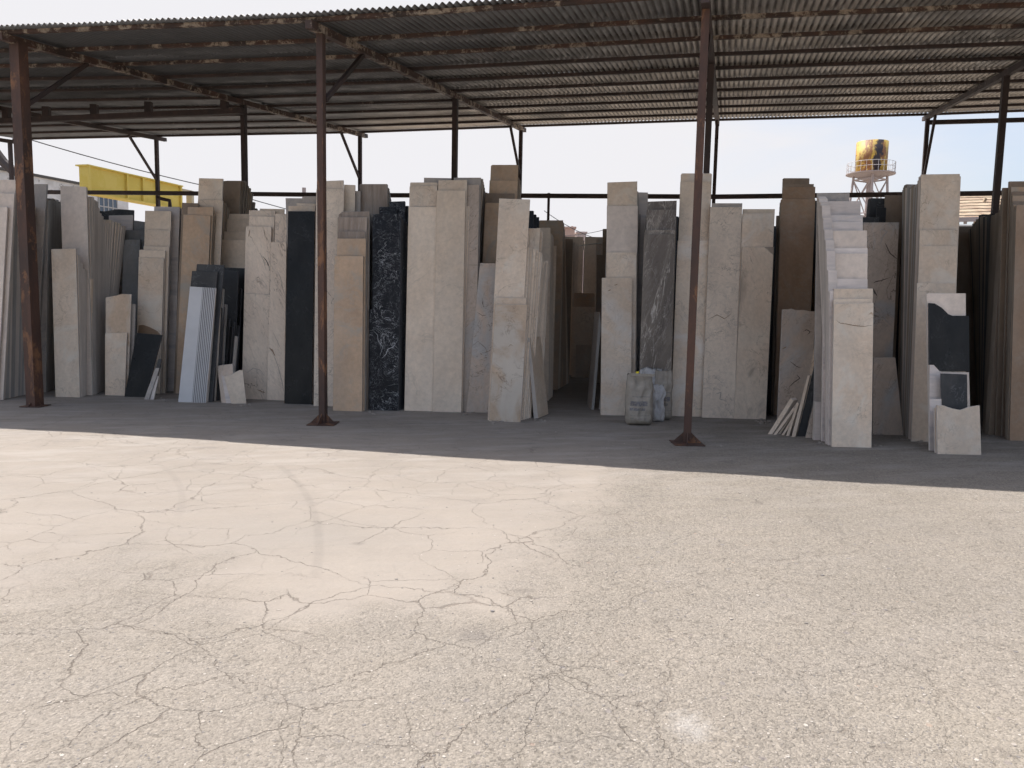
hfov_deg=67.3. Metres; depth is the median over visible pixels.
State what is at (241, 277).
stone slab
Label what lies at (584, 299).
stone slab
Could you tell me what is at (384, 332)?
stone slab
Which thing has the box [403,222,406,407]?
stone slab
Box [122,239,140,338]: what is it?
stone slab
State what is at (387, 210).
stone slab
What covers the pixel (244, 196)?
stone slab
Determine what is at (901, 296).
stone slab
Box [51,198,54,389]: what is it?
stone slab
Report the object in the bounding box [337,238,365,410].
stone slab
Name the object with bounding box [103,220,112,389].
stone slab
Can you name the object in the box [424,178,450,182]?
stone slab
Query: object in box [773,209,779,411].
stone slab
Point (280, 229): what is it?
stone slab
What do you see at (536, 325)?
stone slab
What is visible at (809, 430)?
offcut strip
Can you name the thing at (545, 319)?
stone slab
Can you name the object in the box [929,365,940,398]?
stone slab
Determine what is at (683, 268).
stone slab
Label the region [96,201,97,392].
stone slab
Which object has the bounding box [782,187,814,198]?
stone slab
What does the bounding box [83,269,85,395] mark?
stone slab
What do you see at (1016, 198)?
stone slab
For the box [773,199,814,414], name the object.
stone slab
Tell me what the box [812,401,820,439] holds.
offcut strip
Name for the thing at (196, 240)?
stone slab
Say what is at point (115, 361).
stone slab
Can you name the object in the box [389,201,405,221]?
stone slab
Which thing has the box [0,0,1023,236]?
sky
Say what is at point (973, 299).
stone slab
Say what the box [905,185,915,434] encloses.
stone slab
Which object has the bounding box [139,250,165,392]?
stone slab
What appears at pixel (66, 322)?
stone slab
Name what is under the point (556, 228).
stone slab
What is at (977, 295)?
stone slab
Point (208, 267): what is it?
stone slab
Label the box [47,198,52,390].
stone slab
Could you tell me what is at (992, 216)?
stone slab
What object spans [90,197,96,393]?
stone slab
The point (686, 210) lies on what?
stone slab
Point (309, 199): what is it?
stone slab
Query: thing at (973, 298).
stone slab
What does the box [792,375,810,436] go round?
offcut strip
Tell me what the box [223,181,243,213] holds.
stone slab
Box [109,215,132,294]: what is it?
stone slab
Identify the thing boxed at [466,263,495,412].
stone slab
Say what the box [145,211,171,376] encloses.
stone slab
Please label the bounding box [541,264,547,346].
stone slab
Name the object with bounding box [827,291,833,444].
stone slab
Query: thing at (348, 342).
stone slab
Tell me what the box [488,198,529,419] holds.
stone slab
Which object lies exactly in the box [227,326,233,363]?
offcut strip
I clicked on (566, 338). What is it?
stone slab
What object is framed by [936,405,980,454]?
stone slab
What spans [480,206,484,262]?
stone slab
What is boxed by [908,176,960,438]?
stone slab
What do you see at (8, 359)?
stone slab
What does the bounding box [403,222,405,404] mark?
stone slab
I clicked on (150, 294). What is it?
stone slab
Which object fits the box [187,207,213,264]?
stone slab
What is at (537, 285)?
stone slab
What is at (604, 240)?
stone slab
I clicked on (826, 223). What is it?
stone slab
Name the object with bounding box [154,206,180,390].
stone slab
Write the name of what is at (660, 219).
stone slab
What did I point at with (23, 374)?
stone slab
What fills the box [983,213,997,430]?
stone slab
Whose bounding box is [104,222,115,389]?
stone slab
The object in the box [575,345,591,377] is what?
stone slab
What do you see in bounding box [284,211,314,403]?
stone slab
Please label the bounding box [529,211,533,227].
stone slab
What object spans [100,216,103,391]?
stone slab
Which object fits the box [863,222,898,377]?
stone slab
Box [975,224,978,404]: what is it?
stone slab
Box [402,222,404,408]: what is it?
stone slab
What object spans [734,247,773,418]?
stone slab
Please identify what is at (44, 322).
stone slab
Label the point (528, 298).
stone slab
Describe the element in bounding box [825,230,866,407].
stone slab
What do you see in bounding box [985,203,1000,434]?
stone slab
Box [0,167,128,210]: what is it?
workshop building
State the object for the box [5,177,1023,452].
stacked slabs
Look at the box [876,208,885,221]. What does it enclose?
stone slab
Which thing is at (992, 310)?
stone slab
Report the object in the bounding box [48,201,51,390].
stone slab
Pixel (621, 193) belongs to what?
stone slab
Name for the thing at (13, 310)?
stone slab
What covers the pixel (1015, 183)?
stone slab
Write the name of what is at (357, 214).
stone slab
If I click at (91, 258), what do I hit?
stone slab
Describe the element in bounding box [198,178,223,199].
stone slab
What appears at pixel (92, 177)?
gantry girder
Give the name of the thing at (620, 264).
stone slab
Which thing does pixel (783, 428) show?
offcut strip
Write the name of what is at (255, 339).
stone slab
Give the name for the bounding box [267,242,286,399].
stone slab
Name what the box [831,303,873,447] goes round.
stone slab
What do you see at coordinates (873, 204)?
stone slab
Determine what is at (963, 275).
stone slab
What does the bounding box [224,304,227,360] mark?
offcut strip
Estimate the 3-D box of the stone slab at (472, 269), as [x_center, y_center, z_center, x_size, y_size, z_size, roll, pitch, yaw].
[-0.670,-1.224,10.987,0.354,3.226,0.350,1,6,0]
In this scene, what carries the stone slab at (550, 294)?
on the ground
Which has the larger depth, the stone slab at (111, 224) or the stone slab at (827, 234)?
the stone slab at (111, 224)
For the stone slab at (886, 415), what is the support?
on the ground
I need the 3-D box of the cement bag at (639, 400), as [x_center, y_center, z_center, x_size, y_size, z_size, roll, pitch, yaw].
[1.664,0.181,10.065,0.354,0.710,0.292,-1,6,-20]
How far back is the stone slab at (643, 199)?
11.40 m
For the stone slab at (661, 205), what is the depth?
10.77 m
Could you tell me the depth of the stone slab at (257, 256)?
11.91 m
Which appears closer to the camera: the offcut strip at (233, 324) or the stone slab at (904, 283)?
the stone slab at (904, 283)
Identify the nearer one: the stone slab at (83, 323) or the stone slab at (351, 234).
the stone slab at (351, 234)
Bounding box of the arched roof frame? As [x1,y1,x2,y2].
[0,150,14,177]
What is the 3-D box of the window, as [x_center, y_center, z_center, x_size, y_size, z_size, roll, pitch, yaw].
[-17.955,-7.641,34.239,0.060,1.350,1.083,3,6,16]
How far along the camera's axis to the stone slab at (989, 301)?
10.26 m
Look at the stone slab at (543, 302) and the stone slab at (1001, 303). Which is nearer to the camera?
the stone slab at (1001, 303)
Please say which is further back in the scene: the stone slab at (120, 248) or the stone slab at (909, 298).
the stone slab at (120, 248)
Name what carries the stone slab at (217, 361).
on the ground
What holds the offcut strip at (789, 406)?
on the ground
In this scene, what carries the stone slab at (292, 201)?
on the ground
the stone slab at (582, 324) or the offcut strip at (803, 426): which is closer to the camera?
the offcut strip at (803, 426)
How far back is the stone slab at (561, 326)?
14.25 m
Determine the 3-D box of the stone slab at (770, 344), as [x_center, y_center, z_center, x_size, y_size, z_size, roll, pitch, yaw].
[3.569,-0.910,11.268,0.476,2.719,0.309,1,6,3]
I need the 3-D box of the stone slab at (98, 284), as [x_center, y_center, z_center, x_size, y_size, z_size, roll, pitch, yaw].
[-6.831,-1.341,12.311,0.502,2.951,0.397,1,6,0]
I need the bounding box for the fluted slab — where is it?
[178,286,216,402]
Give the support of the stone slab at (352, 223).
on the ground
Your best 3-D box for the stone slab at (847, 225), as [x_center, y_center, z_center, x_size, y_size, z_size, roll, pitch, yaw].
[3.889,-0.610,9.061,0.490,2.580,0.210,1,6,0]
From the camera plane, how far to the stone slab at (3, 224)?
11.17 m
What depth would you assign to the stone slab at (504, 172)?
11.68 m
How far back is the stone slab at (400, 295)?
11.00 m
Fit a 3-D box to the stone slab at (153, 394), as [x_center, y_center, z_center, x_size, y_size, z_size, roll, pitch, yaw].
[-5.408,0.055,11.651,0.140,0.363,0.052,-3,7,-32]
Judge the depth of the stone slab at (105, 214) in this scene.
13.35 m
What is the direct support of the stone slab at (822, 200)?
on the ground
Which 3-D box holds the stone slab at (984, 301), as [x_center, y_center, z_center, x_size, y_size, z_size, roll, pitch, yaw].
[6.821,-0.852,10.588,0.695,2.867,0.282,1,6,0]
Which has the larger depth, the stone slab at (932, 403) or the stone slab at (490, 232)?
the stone slab at (490, 232)
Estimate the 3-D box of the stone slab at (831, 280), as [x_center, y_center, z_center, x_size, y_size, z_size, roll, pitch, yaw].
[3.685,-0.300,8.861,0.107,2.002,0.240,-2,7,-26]
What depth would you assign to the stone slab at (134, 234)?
13.02 m
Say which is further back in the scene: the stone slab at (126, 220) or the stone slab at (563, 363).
the stone slab at (563, 363)
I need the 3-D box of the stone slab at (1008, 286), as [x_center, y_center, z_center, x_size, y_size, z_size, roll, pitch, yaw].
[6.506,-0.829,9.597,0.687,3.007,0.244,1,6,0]
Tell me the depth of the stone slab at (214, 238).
12.45 m
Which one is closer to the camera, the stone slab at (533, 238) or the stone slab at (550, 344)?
the stone slab at (533, 238)
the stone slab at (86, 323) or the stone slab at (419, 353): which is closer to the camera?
the stone slab at (419, 353)
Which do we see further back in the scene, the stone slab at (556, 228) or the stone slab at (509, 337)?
the stone slab at (556, 228)
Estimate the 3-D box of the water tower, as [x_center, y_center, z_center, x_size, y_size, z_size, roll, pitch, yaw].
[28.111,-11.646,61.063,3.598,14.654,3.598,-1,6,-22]
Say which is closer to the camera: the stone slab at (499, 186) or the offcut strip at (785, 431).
the offcut strip at (785, 431)
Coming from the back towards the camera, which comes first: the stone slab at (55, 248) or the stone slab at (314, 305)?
the stone slab at (55, 248)
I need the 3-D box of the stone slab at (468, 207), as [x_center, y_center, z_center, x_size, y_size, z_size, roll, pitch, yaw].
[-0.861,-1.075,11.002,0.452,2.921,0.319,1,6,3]
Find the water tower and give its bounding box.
[846,139,895,216]
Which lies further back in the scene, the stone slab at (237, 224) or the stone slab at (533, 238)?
the stone slab at (237, 224)
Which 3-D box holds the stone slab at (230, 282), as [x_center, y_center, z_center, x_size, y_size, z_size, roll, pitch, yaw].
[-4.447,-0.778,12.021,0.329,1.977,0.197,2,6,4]
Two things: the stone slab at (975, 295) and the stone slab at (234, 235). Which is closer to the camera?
the stone slab at (975, 295)
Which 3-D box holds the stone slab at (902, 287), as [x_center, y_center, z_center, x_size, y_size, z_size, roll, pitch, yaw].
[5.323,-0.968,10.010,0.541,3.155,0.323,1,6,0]
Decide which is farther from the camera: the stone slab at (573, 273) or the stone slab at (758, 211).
the stone slab at (573, 273)
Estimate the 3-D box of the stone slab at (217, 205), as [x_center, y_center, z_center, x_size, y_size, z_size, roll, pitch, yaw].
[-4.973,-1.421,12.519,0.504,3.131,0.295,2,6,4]
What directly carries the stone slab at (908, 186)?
on the ground
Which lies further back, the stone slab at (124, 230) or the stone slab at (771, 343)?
the stone slab at (124, 230)
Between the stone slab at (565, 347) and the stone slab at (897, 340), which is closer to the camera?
the stone slab at (897, 340)
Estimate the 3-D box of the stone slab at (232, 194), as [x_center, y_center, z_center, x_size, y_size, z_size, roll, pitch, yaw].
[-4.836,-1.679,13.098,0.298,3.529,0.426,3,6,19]
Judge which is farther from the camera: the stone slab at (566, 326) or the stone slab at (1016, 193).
the stone slab at (566, 326)
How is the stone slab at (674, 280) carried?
on the ground
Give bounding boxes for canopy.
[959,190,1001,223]
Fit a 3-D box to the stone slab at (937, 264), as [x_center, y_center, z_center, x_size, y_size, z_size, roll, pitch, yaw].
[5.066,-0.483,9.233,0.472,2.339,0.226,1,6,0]
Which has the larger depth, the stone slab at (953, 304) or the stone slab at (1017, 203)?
the stone slab at (1017, 203)
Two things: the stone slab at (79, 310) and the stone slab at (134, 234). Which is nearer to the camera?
the stone slab at (79, 310)
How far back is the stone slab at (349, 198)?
11.30 m
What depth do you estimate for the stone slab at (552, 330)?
12.90 m
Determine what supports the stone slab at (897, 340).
on the ground
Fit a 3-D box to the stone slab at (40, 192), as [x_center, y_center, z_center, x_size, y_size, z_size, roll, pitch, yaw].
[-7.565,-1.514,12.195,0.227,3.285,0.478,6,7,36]
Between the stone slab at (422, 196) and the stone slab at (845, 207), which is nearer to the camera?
the stone slab at (845, 207)
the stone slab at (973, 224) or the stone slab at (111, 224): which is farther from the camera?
the stone slab at (111, 224)
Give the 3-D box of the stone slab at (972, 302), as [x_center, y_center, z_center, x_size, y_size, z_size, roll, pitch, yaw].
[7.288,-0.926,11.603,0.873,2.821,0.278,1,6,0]
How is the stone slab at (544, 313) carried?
on the ground
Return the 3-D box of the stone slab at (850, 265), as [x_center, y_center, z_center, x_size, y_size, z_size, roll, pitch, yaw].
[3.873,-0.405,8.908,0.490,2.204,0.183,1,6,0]
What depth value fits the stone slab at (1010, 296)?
9.46 m
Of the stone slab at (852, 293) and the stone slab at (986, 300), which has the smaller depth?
the stone slab at (852, 293)
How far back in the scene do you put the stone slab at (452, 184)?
10.93 m
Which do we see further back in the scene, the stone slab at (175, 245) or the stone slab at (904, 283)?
the stone slab at (175, 245)
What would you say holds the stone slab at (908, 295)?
on the ground
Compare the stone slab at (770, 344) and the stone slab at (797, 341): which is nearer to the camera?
the stone slab at (797, 341)
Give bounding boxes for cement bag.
[625,371,654,424]
[639,367,661,418]
[652,384,665,421]
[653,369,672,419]
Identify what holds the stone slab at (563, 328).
on the ground
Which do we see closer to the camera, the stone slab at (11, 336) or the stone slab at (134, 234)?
the stone slab at (11, 336)
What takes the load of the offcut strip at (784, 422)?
on the ground
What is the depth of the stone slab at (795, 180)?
11.31 m
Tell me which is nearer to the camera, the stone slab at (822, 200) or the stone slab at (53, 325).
the stone slab at (822, 200)
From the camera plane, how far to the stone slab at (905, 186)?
9.96 m
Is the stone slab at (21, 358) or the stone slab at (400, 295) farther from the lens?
the stone slab at (21, 358)
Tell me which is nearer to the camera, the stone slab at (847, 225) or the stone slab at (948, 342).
the stone slab at (948, 342)
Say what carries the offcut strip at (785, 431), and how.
on the ground
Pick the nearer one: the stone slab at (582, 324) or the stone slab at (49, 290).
the stone slab at (49, 290)
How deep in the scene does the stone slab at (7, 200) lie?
11.23 m
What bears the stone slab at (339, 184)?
on the ground
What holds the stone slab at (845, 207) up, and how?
on the ground
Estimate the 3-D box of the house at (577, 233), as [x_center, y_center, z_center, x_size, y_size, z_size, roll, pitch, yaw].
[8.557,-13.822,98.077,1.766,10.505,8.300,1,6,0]
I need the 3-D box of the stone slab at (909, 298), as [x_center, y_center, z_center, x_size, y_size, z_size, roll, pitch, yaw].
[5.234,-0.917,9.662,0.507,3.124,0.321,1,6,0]
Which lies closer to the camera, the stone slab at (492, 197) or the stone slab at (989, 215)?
the stone slab at (989, 215)
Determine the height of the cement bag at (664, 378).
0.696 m
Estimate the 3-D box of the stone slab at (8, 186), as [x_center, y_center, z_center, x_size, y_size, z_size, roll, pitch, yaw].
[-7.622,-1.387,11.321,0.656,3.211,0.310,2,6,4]
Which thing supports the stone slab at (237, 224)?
on the ground
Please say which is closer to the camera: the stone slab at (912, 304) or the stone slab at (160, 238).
the stone slab at (912, 304)
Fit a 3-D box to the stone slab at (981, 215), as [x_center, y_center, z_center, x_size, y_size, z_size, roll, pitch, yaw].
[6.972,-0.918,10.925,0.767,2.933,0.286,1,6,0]
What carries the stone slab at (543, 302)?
on the ground
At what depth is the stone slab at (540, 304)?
10.90 m
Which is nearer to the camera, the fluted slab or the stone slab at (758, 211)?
the stone slab at (758, 211)
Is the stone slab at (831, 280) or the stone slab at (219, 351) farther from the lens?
the stone slab at (219, 351)
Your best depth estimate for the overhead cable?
26.70 m
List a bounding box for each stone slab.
[0,180,15,398]
[0,193,15,399]
[0,207,8,353]
[7,304,10,397]
[9,250,13,397]
[11,214,15,397]
[13,205,17,396]
[15,237,18,396]
[16,268,19,395]
[18,289,21,395]
[20,316,22,395]
[22,351,23,394]
[34,184,47,319]
[40,200,49,391]
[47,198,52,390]
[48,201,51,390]
[50,201,53,390]
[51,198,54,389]
[51,249,80,396]
[52,201,55,389]
[53,201,56,389]
[60,186,92,394]
[77,255,82,396]
[80,258,83,396]
[81,264,84,395]
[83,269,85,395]
[85,270,86,383]
[88,197,95,394]
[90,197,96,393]
[94,200,96,392]
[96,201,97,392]
[98,208,99,392]
[99,213,101,391]
[100,209,134,229]
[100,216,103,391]
[101,219,105,391]
[102,223,107,387]
[102,223,109,390]
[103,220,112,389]
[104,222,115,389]
[105,333,127,395]
[106,294,131,385]
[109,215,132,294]
[111,222,117,295]
[113,223,120,295]
[115,226,123,295]
[117,226,125,294]
[122,230,144,282]
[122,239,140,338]
[124,333,162,396]
[129,304,135,369]
[134,221,144,229]
[137,257,163,393]
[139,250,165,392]
[143,246,169,392]
[144,230,170,392]
[144,368,159,399]
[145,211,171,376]
[150,376,159,399]
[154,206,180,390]
[173,203,198,392]
[176,214,210,393]
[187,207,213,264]
[191,271,217,301]
[196,264,224,401]
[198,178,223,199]
[198,200,222,264]
[207,292,216,401]
[212,214,215,264]
[214,311,220,400]
[216,307,222,400]
[217,364,233,402]
[218,307,224,399]
[221,240,245,267]
[222,376,230,402]
[223,181,240,213]
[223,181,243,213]
[223,270,238,344]
[224,231,245,239]
[224,267,244,369]
[224,370,245,403]
[227,219,248,230]
[229,214,248,218]
[241,181,246,213]
[242,226,271,365]
[242,293,269,399]
[249,210,275,240]
[249,216,274,241]
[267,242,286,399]
[274,213,286,280]
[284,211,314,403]
[286,198,301,239]
[288,206,315,210]
[302,196,315,203]
[312,211,315,403]
[314,189,343,405]
[326,180,343,188]
[333,256,363,410]
[337,217,366,409]
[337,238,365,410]
[338,231,365,237]
[341,211,369,409]
[344,185,355,211]
[355,191,360,210]
[359,184,387,308]
[369,309,399,410]
[370,215,370,270]
[372,218,401,409]
[373,214,400,389]
[379,207,396,213]
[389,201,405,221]
[400,219,402,409]
[401,218,403,408]
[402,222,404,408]
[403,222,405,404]
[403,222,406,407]
[404,207,435,410]
[409,186,437,206]
[410,182,437,189]
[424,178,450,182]
[433,190,465,411]
[438,180,466,411]
[454,178,480,278]
[463,185,479,411]
[464,206,469,347]
[465,208,467,293]
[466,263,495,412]
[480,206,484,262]
[482,193,514,262]
[483,203,498,262]
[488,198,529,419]
[489,180,517,198]
[489,297,525,412]
[489,304,527,421]
[490,165,517,180]
[521,247,529,417]
[521,249,532,419]
[523,249,535,419]
[525,250,538,418]
[527,228,539,249]
[527,252,540,418]
[528,336,547,418]
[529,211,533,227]
[529,253,541,417]
[531,231,542,416]
[532,261,545,412]
[537,262,545,336]
[539,220,562,389]
[540,228,549,400]
[540,261,546,336]
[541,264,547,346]
[542,260,547,355]
[543,263,548,365]
[549,234,551,366]
[549,239,551,399]
[550,235,552,397]
[550,271,551,395]
[551,269,552,397]
[552,237,553,396]
[558,231,563,388]
[559,235,563,387]
[560,243,563,387]
[561,255,563,386]
[562,278,563,386]
[563,342,563,385]
[565,242,568,382]
[565,252,567,383]
[565,269,566,383]
[565,310,565,384]
[569,255,572,374]
[571,307,595,376]
[572,242,574,306]
[574,293,594,306]
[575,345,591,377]
[587,312,600,409]
[596,238,602,311]
[596,255,605,383]
[600,277,631,415]
[602,229,606,254]
[606,206,637,372]
[606,252,636,372]
[607,181,636,205]
[636,192,647,370]
[638,216,677,370]
[639,234,674,370]
[645,230,674,356]
[646,210,675,369]
[647,201,676,347]
[672,241,708,416]
[678,181,710,240]
[681,173,711,207]
[702,207,741,417]
[712,203,741,224]
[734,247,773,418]
[735,213,773,377]
[742,209,774,238]
[766,228,775,414]
[766,230,775,410]
[768,226,775,413]
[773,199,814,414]
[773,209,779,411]
[777,308,814,422]
[782,178,808,183]
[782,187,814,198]
[811,201,816,310]
[813,193,849,402]
[818,198,827,323]
[819,202,828,307]
[821,201,860,394]
[821,205,830,294]
[821,215,862,417]
[821,222,862,440]
[822,218,831,382]
[823,229,832,362]
[824,240,833,334]
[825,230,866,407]
[825,248,867,412]
[825,251,835,361]
[825,253,867,437]
[825,279,867,443]
[827,270,836,334]
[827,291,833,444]
[830,299,871,445]
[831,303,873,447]
[833,289,872,302]
[863,217,878,221]
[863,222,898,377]
[866,198,884,216]
[872,357,902,434]
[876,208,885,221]
[884,195,901,356]
[895,254,900,375]
[900,187,903,406]
[900,190,902,399]
[901,184,915,416]
[902,185,912,426]
[902,188,906,402]
[903,187,910,419]
[903,189,910,432]
[904,185,914,434]
[904,186,912,429]
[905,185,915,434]
[906,187,915,428]
[906,191,915,435]
[907,184,916,435]
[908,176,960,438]
[908,181,917,429]
[911,283,955,441]
[917,174,959,285]
[917,230,957,275]
[917,246,956,292]
[926,293,965,398]
[928,303,969,370]
[928,399,941,450]
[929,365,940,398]
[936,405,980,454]
[940,373,966,409]
[941,372,969,406]
[956,226,975,405]
[969,228,976,402]
[970,228,976,393]
[971,227,977,404]
[972,223,977,400]
[973,226,977,385]
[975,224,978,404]
[976,219,978,387]
[977,219,979,404]
[979,214,987,384]
[980,216,984,422]
[981,216,986,404]
[981,217,986,424]
[982,214,994,408]
[982,215,994,427]
[982,217,990,421]
[983,213,996,429]
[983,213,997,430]
[983,217,994,421]
[984,206,999,432]
[984,210,998,429]
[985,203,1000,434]
[995,188,1007,435]
[1001,181,1023,435]
[1005,191,1023,403]
[1005,195,1023,414]
[1005,195,1023,425]
[1005,201,1023,434]
[1005,205,1015,438]
[1006,206,1014,420]
[1006,210,1014,439]
[1008,205,1023,440]
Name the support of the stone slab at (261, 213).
on the ground
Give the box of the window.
[98,197,117,210]
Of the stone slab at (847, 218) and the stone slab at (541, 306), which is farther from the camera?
the stone slab at (541, 306)
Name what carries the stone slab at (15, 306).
on the ground
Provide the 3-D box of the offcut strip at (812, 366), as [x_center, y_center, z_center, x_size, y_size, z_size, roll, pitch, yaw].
[3.865,-0.016,9.964,0.336,1.221,0.032,-3,8,-37]
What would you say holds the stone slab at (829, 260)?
on the ground
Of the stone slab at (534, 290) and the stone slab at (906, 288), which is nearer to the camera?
the stone slab at (906, 288)
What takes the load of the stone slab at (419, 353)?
on the ground
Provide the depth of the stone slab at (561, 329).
14.36 m
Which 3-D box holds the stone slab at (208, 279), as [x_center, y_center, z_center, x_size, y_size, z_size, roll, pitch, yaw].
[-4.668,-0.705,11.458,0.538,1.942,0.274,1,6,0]
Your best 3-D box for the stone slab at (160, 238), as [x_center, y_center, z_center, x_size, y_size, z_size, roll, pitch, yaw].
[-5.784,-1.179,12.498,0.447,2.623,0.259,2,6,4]
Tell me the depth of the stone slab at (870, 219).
10.02 m
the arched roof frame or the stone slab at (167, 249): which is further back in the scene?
the arched roof frame
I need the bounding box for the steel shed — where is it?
[0,0,1023,446]
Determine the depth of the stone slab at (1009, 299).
9.48 m
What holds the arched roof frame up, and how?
on the ground
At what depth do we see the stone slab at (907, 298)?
9.77 m
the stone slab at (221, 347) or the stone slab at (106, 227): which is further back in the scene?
the stone slab at (106, 227)
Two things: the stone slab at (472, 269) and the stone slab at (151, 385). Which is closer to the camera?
the stone slab at (472, 269)
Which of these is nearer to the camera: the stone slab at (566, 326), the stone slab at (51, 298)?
the stone slab at (51, 298)
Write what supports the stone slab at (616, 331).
on the ground
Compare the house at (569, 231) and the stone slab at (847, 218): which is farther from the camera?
the house at (569, 231)
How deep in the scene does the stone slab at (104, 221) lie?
12.47 m
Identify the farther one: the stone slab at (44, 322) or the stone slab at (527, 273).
the stone slab at (44, 322)
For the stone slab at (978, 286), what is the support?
on the ground
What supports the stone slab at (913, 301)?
on the ground
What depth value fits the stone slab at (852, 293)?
8.76 m
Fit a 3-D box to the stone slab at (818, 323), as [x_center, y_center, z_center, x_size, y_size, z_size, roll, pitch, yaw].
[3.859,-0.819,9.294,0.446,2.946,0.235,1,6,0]
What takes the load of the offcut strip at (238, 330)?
on the ground
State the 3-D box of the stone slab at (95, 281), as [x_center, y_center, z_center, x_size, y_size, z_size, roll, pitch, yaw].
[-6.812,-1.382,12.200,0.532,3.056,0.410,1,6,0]
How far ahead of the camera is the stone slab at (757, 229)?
10.78 m
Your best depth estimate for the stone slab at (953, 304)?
8.73 m
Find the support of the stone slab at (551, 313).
on the ground
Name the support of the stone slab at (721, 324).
on the ground
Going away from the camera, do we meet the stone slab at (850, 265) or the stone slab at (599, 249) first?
the stone slab at (850, 265)
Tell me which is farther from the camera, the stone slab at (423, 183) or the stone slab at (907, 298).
the stone slab at (423, 183)
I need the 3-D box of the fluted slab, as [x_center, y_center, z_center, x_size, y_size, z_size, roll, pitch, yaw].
[-4.667,-0.585,11.418,0.516,1.711,0.234,1,6,3]
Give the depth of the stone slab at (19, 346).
11.73 m
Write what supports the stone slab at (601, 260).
on the ground
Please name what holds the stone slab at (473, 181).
on the ground
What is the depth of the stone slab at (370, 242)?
11.29 m
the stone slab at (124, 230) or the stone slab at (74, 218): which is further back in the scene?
the stone slab at (124, 230)
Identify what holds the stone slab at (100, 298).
on the ground
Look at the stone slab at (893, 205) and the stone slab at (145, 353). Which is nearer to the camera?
the stone slab at (893, 205)
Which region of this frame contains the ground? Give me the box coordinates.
[0,375,1023,767]
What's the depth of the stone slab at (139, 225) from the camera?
13.12 m
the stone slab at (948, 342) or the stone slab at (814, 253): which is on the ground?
the stone slab at (814, 253)
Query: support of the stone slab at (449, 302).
on the ground
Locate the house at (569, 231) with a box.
[564,226,575,236]
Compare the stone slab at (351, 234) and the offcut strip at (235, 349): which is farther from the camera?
the offcut strip at (235, 349)
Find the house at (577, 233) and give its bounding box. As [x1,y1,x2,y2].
[575,231,586,292]
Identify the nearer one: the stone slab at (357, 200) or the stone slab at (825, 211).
the stone slab at (825, 211)
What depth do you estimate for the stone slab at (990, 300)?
10.18 m
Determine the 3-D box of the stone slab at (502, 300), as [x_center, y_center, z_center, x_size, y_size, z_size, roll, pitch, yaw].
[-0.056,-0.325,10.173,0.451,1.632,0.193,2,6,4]
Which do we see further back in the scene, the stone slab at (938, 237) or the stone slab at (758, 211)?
the stone slab at (758, 211)
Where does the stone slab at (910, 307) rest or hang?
on the ground
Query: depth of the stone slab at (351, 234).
10.87 m
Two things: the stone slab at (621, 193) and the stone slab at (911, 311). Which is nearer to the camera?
the stone slab at (911, 311)
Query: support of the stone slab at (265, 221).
on the ground
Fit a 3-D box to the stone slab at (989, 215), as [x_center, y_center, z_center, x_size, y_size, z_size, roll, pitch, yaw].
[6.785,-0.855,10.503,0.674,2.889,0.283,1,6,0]
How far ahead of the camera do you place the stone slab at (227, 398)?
11.41 m
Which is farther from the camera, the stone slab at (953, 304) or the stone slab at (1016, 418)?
the stone slab at (1016, 418)
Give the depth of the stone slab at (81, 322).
11.82 m
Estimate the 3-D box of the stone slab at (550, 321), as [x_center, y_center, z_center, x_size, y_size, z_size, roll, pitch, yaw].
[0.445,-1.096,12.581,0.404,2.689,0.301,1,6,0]
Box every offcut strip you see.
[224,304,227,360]
[224,318,230,364]
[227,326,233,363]
[231,322,235,363]
[232,336,237,372]
[235,325,239,371]
[237,288,241,370]
[768,398,797,433]
[773,407,794,434]
[779,404,795,433]
[782,413,797,434]
[786,402,799,435]
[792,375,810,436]
[797,368,813,435]
[803,350,813,409]
[805,408,812,437]
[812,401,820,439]
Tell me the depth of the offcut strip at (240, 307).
12.11 m
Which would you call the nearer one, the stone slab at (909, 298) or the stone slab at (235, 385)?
the stone slab at (909, 298)
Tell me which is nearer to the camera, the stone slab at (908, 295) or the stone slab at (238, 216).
the stone slab at (908, 295)
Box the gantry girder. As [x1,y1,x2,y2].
[75,164,193,207]
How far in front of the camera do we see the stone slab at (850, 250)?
8.91 m
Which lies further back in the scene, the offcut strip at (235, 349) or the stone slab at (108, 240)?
the stone slab at (108, 240)
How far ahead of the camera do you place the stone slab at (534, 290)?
10.39 m
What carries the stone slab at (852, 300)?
on the ground
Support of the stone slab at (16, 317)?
on the ground
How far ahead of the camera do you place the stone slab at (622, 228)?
10.98 m
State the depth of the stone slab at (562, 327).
14.46 m
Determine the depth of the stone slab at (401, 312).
11.04 m
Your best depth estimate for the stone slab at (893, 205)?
10.24 m
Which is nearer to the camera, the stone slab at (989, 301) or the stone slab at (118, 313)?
the stone slab at (989, 301)
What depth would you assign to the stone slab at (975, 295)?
11.28 m
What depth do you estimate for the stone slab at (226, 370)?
11.47 m
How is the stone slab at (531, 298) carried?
on the ground
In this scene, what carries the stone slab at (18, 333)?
on the ground
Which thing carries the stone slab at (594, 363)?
on the ground
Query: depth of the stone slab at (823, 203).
9.09 m
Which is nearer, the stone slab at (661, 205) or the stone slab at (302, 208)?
the stone slab at (661, 205)
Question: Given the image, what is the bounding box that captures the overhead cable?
[32,140,285,208]
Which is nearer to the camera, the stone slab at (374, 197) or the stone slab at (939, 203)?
the stone slab at (939, 203)

